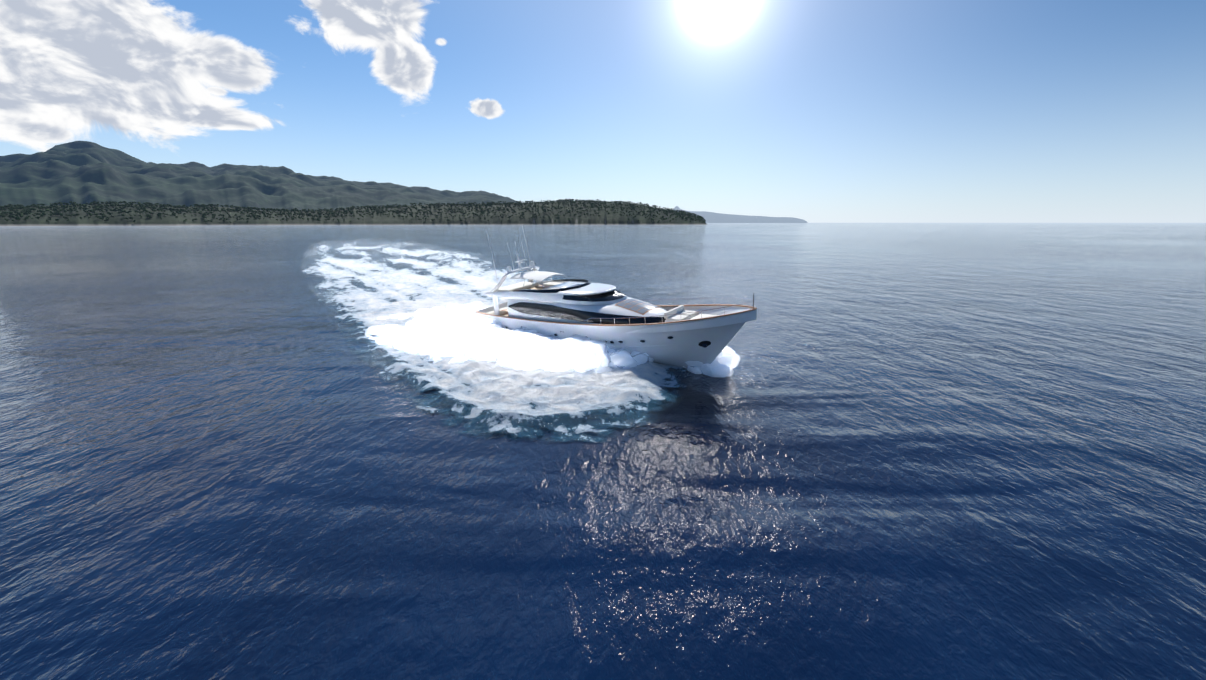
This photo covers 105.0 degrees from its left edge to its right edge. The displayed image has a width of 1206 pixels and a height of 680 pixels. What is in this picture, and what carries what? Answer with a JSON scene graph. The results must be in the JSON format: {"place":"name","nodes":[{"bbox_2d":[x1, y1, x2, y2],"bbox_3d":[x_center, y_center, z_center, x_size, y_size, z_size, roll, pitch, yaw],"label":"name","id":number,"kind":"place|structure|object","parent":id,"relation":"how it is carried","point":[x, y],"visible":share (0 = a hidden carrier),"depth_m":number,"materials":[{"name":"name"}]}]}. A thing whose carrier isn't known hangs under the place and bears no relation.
{"place":"outdoors","nodes":[
{"label":"outdoors","id":0,"kind":"place"},
{"bbox_2d":[0,141,518,210],"bbox_3d":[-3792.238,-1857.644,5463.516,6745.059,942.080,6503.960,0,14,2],"label":"mountain terrain","id":1,"kind":"structure","parent":0,"point":[82,172],"depth_m":4253.55,"materials":[{"name":"green plant"}]},
{"bbox_2d":[0,201,707,225],"bbox_3d":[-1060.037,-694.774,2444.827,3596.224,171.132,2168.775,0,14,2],"label":"headland terrain","id":2,"kind":"structure","parent":0,"point":[611,218],"depth_m":2551.87,"materials":[{"name":"green plant"}]},
{"bbox_2d":[0,198,705,223],"bbox_3d":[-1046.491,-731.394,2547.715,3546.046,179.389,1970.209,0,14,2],"label":"forest","id":3,"kind":"object","parent":2,"relation":"on","point":[178,211],"visible":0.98,"depth_m":2600.95,"materials":[{"name":"green plant"}]},
{"bbox_2d":[0,223,1205,679],"bbox_3d":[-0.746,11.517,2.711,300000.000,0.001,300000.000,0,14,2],"label":"sea water","id":4,"kind":"structure","parent":0,"point":[930,451],"depth_m":22.42,"materials":[{"name":"blue liquid"}]},
{"bbox_2d":[301,238,690,441],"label":"wake foam","id":5,"kind":"object","parent":4,"relation":"on","point":[502,397],"visible":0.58,"depth_m":37.29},
{"bbox_2d":[365,301,739,377],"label":"spray puffs","id":6,"kind":"object","parent":4,"relation":"on","point":[454,330],"visible":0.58,"depth_m":39.74,"materials":[{"name":"white liquid"}]},
{"bbox_2d":[474,226,756,367],"bbox_3d":[-0.642,-4.191,42.952,30.948,12.636,7.094,12,19,40],"label":"motor yacht","id":7,"kind":"object","parent":4,"relation":"on","point":[677,335],"visible":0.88,"depth_m":39.44,"materials":[{"name":"paint"}]},
{"bbox_2d":[0,0,1205,222],"label":"sky","id":8,"kind":"structure","parent":0,"point":[812,111],"materials":[{"name":"blue"}]},
{"bbox_2d":[674,206,807,222],"bbox_3d":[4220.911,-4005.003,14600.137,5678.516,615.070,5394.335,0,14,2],"label":"distant headland","id":9,"kind":"structure","parent":0,"point":[711,217],"depth_m":14817.97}
]}

